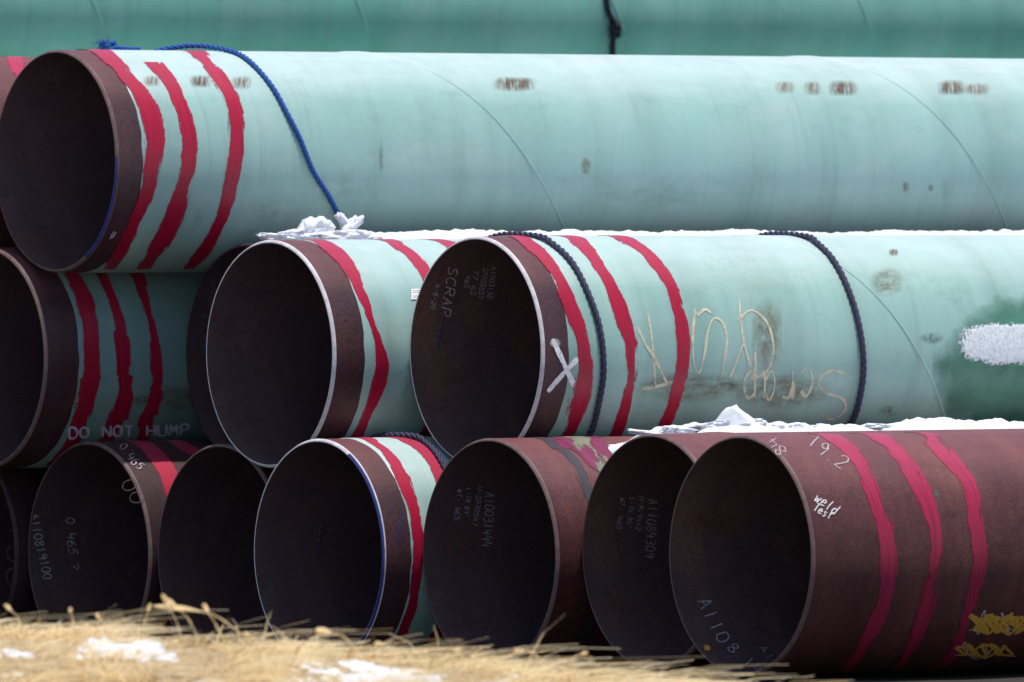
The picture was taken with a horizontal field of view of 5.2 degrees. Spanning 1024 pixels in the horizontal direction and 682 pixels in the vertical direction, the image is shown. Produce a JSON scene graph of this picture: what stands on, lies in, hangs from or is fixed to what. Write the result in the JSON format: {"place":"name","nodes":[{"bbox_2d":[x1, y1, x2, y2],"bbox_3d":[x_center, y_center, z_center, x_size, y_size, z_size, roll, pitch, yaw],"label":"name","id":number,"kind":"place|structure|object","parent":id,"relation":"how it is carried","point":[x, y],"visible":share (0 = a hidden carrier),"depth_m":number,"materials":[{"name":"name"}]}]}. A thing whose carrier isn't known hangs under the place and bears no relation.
{"place":"outdoors","nodes":[
{"label":"outdoors","id":0,"kind":"place"},
{"bbox_2d":[0,608,1023,681],"bbox_3d":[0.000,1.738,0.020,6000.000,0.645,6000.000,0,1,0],"label":"ground","id":1,"kind":"structure","parent":0,"point":[1003,675],"depth_m":37.66,"materials":[{"name":"beige plant"}]},
{"bbox_2d":[4,604,26,644],"bbox_3d":[-1.619,0.924,37.115,0.075,0.131,0.046,0,1,0],"label":"grass stalk","id":2,"kind":"object","parent":1,"relation":"on","point":[7,607],"depth_m":37.12,"materials":[{"name":"beige plant"}]},
{"bbox_2d":[0,649,33,660],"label":"snow patch","id":3,"kind":"object","parent":1,"relation":"on","point":[16,654],"visible":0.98,"depth_m":37.53,"materials":[{"name":"white snow"}]},
{"bbox_2d":[0,468,48,636],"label":"steel pipe","id":4,"kind":"object","parent":1,"relation":"on","point":[19,487],"visible":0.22,"depth_m":47.27,"materials":[{"name":"brown metal"}]},
{"bbox_2d":[68,607,78,639],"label":"grass stalk","id":5,"kind":"object","parent":1,"relation":"on","point":[70,609],"depth_m":37.12,"materials":[{"name":"beige plant"}]},
{"bbox_2d":[95,613,109,639],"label":"grass stalk","id":6,"kind":"object","parent":1,"relation":"on","point":[97,615],"depth_m":37.11,"materials":[{"name":"beige plant"}]},
{"bbox_2d":[28,440,212,646],"bbox_3d":[7.941,0.790,53.738,23.978,0.923,0.923,0,1,-36],"label":"steel pipe","id":7,"kind":"object","parent":1,"relation":"on","point":[96,515],"visible":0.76,"depth_m":47.22,"materials":[{"name":"brown metal"}]},
{"bbox_2d":[0,247,208,467],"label":"steel pipe","id":8,"kind":"object","parent":7,"relation":"on","point":[85,357],"visible":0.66,"depth_m":46.98,"materials":[{"name":"teal metal"}]},
{"bbox_2d":[0,56,35,246],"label":"steel pipe","id":9,"kind":"object","parent":8,"relation":"on","point":[11,67],"visible":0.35,"depth_m":47.32,"materials":[{"name":"red metal"}]},
{"bbox_2d":[76,637,165,662],"bbox_3d":[-1.292,1.033,37.680,0.290,0.096,0.396,0,1,0],"label":"snow patch","id":10,"kind":"object","parent":1,"relation":"on","point":[159,647],"visible":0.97,"depth_m":37.63,"materials":[{"name":"white snow"}]},
{"bbox_2d":[139,603,151,639],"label":"grass stalk","id":11,"kind":"object","parent":1,"relation":"on","point":[149,606],"depth_m":37.12,"materials":[{"name":"beige plant"}]},
{"bbox_2d":[130,652,178,663],"bbox_3d":[-1.187,1.056,37.560,0.185,0.062,0.252,0,1,0],"label":"snow patch","id":12,"kind":"object","parent":1,"relation":"on","point":[143,661],"visible":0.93,"depth_m":37.52,"materials":[{"name":"white snow"}]},
{"bbox_2d":[161,594,185,652],"bbox_3d":[-1.104,0.922,37.116,0.080,0.193,0.047,0,1,0],"label":"grass stalk","id":13,"kind":"object","parent":1,"relation":"on","point":[163,596],"depth_m":37.12,"materials":[{"name":"beige plant"}]},
{"bbox_2d":[165,598,204,652],"bbox_3d":[-1.066,0.928,37.115,0.131,0.180,0.046,0,1,0],"label":"grass stalk","id":14,"kind":"object","parent":1,"relation":"on","point":[171,602],"depth_m":37.12,"materials":[{"name":"beige plant"}]},
{"bbox_2d":[153,604,265,657],"bbox_3d":[-0.986,0.946,37.115,0.370,0.173,0.046,0,1,0],"label":"grass stalk","id":15,"kind":"object","parent":1,"relation":"on","point":[180,607],"depth_m":37.11,"materials":[{"name":"beige plant"}]},
{"bbox_2d":[202,603,231,652],"bbox_3d":[-0.963,0.937,37.116,0.096,0.162,0.047,0,1,0],"label":"grass stalk","id":16,"kind":"object","parent":1,"relation":"on","point":[205,607],"depth_m":37.12,"materials":[{"name":"beige plant"}]},
{"bbox_2d":[158,444,276,650],"bbox_3d":[8.533,0.792,53.030,23.901,0.923,0.923,0,1,-36],"label":"steel pipe","id":17,"kind":"object","parent":1,"relation":"on","point":[207,527],"visible":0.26,"depth_m":46.52,"materials":[{"name":"black metal"}]},
{"bbox_2d":[186,243,254,443],"bbox_3d":[8.631,-0.024,53.654,23.901,0.923,0.923,0,1,-36],"label":"steel pipe","id":18,"kind":"object","parent":17,"relation":"on","point":[196,359],"visible":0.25,"depth_m":47.04,"materials":[{"name":"brown metal"}]},
{"bbox_2d":[0,49,1023,272],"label":"steel pipe","id":19,"kind":"object","parent":18,"relation":"on","point":[142,161],"visible":0.98,"depth_m":47.49,"materials":[{"name":"teal metal"}]},
{"bbox_2d":[91,36,140,49],"bbox_3d":[-1.628,-1.218,46.950,0.242,0.088,0.097,-1,1,-43],"label":"rope knot","id":20,"kind":"object","parent":19,"relation":"on","point":[111,44],"visible":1,"depth_m":46.92,"materials":[{"name":"blue fabric"}]},
{"bbox_2d":[154,43,339,213],"bbox_3d":[-1.093,-0.847,46.986,0.805,0.770,0.265,0,1,6],"label":"rope","id":21,"kind":"object","parent":19,"relation":"on","point":[268,81],"visible":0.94,"depth_m":46.92,"materials":[{"name":"blue fabric"}]},
{"bbox_2d":[243,632,261,661],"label":"grass stalk","id":22,"kind":"object","parent":1,"relation":"on","point":[246,633],"depth_m":37.12,"materials":[{"name":"beige plant"}]},
{"bbox_2d":[291,663,340,680],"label":"snow patch","id":23,"kind":"object","parent":1,"relation":"on","point":[334,670],"visible":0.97,"depth_m":37.41,"materials":[{"name":"white snow"}]},
{"bbox_2d":[315,627,361,657],"bbox_3d":[-0.565,0.984,37.118,0.153,0.098,0.050,0,1,0],"label":"grass stalk","id":24,"kind":"object","parent":1,"relation":"on","point":[322,631],"depth_m":37.12,"materials":[{"name":"beige plant"}]},
{"bbox_2d":[254,437,460,663],"bbox_3d":[8.943,0.765,52.194,23.902,0.927,0.927,0,1,-36],"label":"steel pipe","id":25,"kind":"object","parent":1,"relation":"on","point":[368,498],"visible":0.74,"depth_m":45.60,"materials":[{"name":"brown metal"}]},
{"bbox_2d":[206,239,460,467],"bbox_3d":[8.741,-0.029,52.611,23.901,0.927,0.927,0,1,-36],"label":"steel pipe","id":26,"kind":"object","parent":25,"relation":"on","point":[307,339],"visible":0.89,"depth_m":45.91,"materials":[{"name":"metal"}]},
{"bbox_2d":[285,233,320,238],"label":"snow chunk","id":27,"kind":"object","parent":26,"relation":"on","point":[308,236],"visible":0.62,"depth_m":46.13,"materials":[{"name":"white snow"}]},
{"bbox_2d":[255,232,295,239],"bbox_3d":[-0.952,-0.420,46.108,0.182,0.034,0.141,6,-2,-20],"label":"snow chunk","id":28,"kind":"object","parent":27,"relation":"on","point":[267,236],"visible":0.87,"depth_m":46.05,"materials":[{"name":"white snow"}]},
{"bbox_2d":[277,228,304,233],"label":"snow chunk","id":29,"kind":"object","parent":28,"relation":"on","point":[296,231],"visible":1,"depth_m":46.11,"materials":[{"name":"white snow"}]},
{"bbox_2d":[297,216,330,232],"bbox_3d":[-0.808,-0.456,46.257,0.151,0.101,0.089,-19,18,-40],"label":"snow chunk","id":30,"kind":"object","parent":27,"relation":"on","point":[309,224],"visible":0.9,"depth_m":46.23,"materials":[{"name":"white snow"}]},
{"bbox_2d":[370,228,1023,238],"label":"snow","id":31,"kind":"structure","parent":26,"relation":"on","point":[444,234],"depth_m":47.13,"materials":[{"name":"white snow"}]},
{"bbox_2d":[319,230,360,238],"bbox_3d":[-0.733,-0.421,46.261,0.246,0.050,0.113,0,-6,-33],"label":"snow chunk","id":32,"kind":"object","parent":31,"relation":"on","point":[338,234],"visible":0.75,"depth_m":46.23,"materials":[{"name":"white snow"}]},
{"bbox_2d":[327,220,335,230],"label":"snow chunk","id":33,"kind":"object","parent":32,"relation":"on","point":[332,227],"visible":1,"depth_m":46.32,"materials":[{"name":"white snow"}]},
{"bbox_2d":[340,215,363,230],"bbox_3d":[-0.655,-0.467,46.363,0.050,0.118,0.094,45,-19,-18],"label":"snow chunk","id":34,"kind":"object","parent":32,"relation":"on","point":[355,222],"visible":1,"depth_m":46.34,"materials":[{"name":"white snow"}]},
{"bbox_2d":[334,212,348,228],"bbox_3d":[-0.690,-0.488,46.388,0.034,0.094,0.069,-32,8,-24],"label":"snow chunk","id":35,"kind":"object","parent":34,"relation":"on","point":[341,218],"visible":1,"depth_m":46.37,"materials":[{"name":"white snow"}]},
{"bbox_2d":[346,229,371,238],"bbox_3d":[-0.627,-0.432,46.334,0.119,0.048,0.095,7,-4,-43],"label":"snow chunk","id":36,"kind":"object","parent":31,"relation":"on","point":[365,234],"visible":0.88,"depth_m":46.30,"materials":[{"name":"white snow"}]},
{"bbox_2d":[370,233,384,238],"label":"snow chunk","id":37,"kind":"object","parent":31,"relation":"on","point":[376,236],"visible":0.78,"depth_m":46.35,"materials":[{"name":"white snow"}]},
{"bbox_2d":[317,432,456,554],"bbox_3d":[-0.475,0.645,45.447,0.116,0.565,0.959,-1,1,-37],"label":"rope","id":38,"kind":"object","parent":25,"relation":"attached to","point":[431,447],"visible":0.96,"depth_m":45.39,"materials":[{"name":"fabric"}]},
{"bbox_2d":[321,660,407,681],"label":"snow patch","id":39,"kind":"object","parent":1,"relation":"on","point":[355,665],"visible":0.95,"depth_m":37.48,"materials":[{"name":"white snow"}]},
{"bbox_2d":[374,641,404,670],"bbox_3d":[-0.398,1.028,37.116,0.103,0.095,0.046,0,1,0],"label":"grass stalk","id":40,"kind":"object","parent":1,"relation":"on","point":[378,643],"depth_m":37.12,"materials":[{"name":"beige plant"}]},
{"bbox_2d":[388,670,440,681],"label":"snow patch","id":41,"kind":"object","parent":1,"relation":"on","point":[425,677],"visible":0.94,"depth_m":37.42,"materials":[{"name":"white snow"}]},
{"bbox_2d":[439,647,461,670],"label":"grass stalk","id":42,"kind":"object","parent":1,"relation":"on","point":[458,649],"depth_m":37.12,"materials":[{"name":"beige plant"}]},
{"bbox_2d":[513,648,544,670],"bbox_3d":[0.056,1.039,37.116,0.103,0.072,0.046,0,1,0],"label":"grass stalk","id":43,"kind":"object","parent":1,"relation":"on","point":[518,650],"depth_m":37.12,"materials":[{"name":"beige plant"}]},
{"bbox_2d":[423,436,636,669],"bbox_3d":[9.626,0.757,51.549,23.901,0.923,0.923,0,1,-36],"label":"steel pipe","id":44,"kind":"object","parent":1,"relation":"on","point":[507,515],"visible":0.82,"depth_m":44.97,"materials":[{"name":"metal"}]},
{"bbox_2d":[410,234,1023,457],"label":"steel pipe","id":45,"kind":"object","parent":44,"relation":"on","point":[703,328],"visible":0.85,"depth_m":45.52,"materials":[{"name":"teal metal"}]},
{"bbox_2d":[437,231,606,435],"bbox_3d":[0.042,0.037,45.241,0.095,0.949,0.971,-1,1,-44],"label":"rope","id":46,"kind":"object","parent":45,"relation":"attached to","point":[584,285],"visible":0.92,"depth_m":44.94,"materials":[{"name":"fabric"}]},
{"bbox_2d":[755,231,866,423],"bbox_3d":[1.099,0.024,45.995,0.072,0.939,0.967,-1,1,-42],"label":"rope","id":47,"kind":"object","parent":45,"relation":"attached to","point":[840,272],"visible":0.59,"depth_m":45.68,"materials":[{"name":"fabric"}]},
{"bbox_2d":[957,323,1023,365],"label":"snow crust","id":48,"kind":"object","parent":45,"relation":"attached to","point":[994,343],"visible":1,"depth_m":46.04},
{"bbox_2d":[565,651,587,672],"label":"grass stalk","id":49,"kind":"object","parent":1,"relation":"on","point":[584,653],"depth_m":37.12,"materials":[{"name":"beige plant"}]},
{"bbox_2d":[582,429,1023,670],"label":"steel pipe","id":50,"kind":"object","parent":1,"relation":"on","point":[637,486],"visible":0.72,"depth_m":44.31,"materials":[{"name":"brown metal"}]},
{"bbox_2d":[626,429,661,435],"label":"snow chunk","id":51,"kind":"object","parent":50,"relation":"on","point":[637,432],"visible":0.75,"depth_m":44.35,"materials":[{"name":"white snow"}]},
{"bbox_2d":[608,404,1023,452],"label":"snow","id":52,"kind":"structure","parent":50,"relation":"on","point":[736,415],"depth_m":44.90,"materials":[{"name":"white snow"}]},
{"bbox_2d":[658,426,676,433],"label":"snow chunk","id":53,"kind":"object","parent":52,"relation":"on","point":[667,430],"visible":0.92,"depth_m":44.42,"materials":[{"name":"white snow"}]},
{"bbox_2d":[661,426,699,432],"bbox_3d":[0.658,0.349,44.498,0.114,0.028,0.147,5,0,43],"label":"snow chunk","id":54,"kind":"object","parent":52,"relation":"on","point":[683,430],"visible":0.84,"depth_m":44.46,"materials":[{"name":"white snow"}]},
{"bbox_2d":[687,422,722,429],"bbox_3d":[0.757,0.338,44.568,0.132,0.031,0.120,-3,-6,-27],"label":"snow chunk","id":55,"kind":"object","parent":52,"relation":"on","point":[701,426],"visible":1,"depth_m":44.53,"materials":[{"name":"white snow"}]},
{"bbox_2d":[712,419,730,425],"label":"snow chunk","id":56,"kind":"object","parent":52,"relation":"on","point":[727,422],"visible":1,"depth_m":44.58,"materials":[{"name":"white snow"}]},
{"bbox_2d":[740,418,766,425],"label":"snow chunk","id":57,"kind":"object","parent":52,"relation":"on","point":[760,421],"visible":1,"depth_m":44.66,"materials":[{"name":"white snow"}]},
{"bbox_2d":[770,424,784,428],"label":"snow chunk","id":58,"kind":"object","parent":52,"relation":"on","point":[780,426],"visible":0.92,"depth_m":44.73,"materials":[{"name":"white snow"}]},
{"bbox_2d":[785,423,802,427],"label":"snow chunk","id":59,"kind":"object","parent":52,"relation":"on","point":[795,425],"visible":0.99,"depth_m":44.78,"materials":[{"name":"white snow"}]},
{"bbox_2d":[810,423,829,426],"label":"snow chunk","id":60,"kind":"object","parent":52,"relation":"on","point":[819,424],"visible":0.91,"depth_m":44.91,"materials":[{"name":"white snow"}]},
{"bbox_2d":[864,423,895,428],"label":"snow chunk","id":61,"kind":"object","parent":52,"relation":"on","point":[873,425],"visible":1,"depth_m":45.02,"materials":[{"name":"white snow"}]},
{"bbox_2d":[669,431,1023,676],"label":"steel pipe","id":62,"kind":"object","parent":1,"relation":"on","point":[822,553],"visible":1,"depth_m":43.17,"materials":[{"name":"brown metal"}]},
{"bbox_3d":[1.871,-0.006,54.668,23.901,0.927,0.927,0,1,-36],"label":"steel pipe","id":63,"kind":"object","parent":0,"visible":0},
{"bbox_3d":[1.721,-0.801,55.115,23.901,0.927,0.927,0,1,-36],"label":"steel pipe","id":64,"kind":"object","parent":63,"relation":"on","visible":0},
{"bbox_2d":[0,0,1023,58],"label":"steel pipe","id":65,"kind":"object","parent":64,"relation":"on","point":[893,28],"visible":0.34,"depth_m":53.97,"materials":[{"name":"teal metal"}]},
{"bbox_2d":[604,0,627,54],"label":"rope","id":66,"kind":"object","parent":65,"relation":"hanging from","point":[615,28],"visible":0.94,"depth_m":54.20,"materials":[{"name":"black fabric"}]}
]}

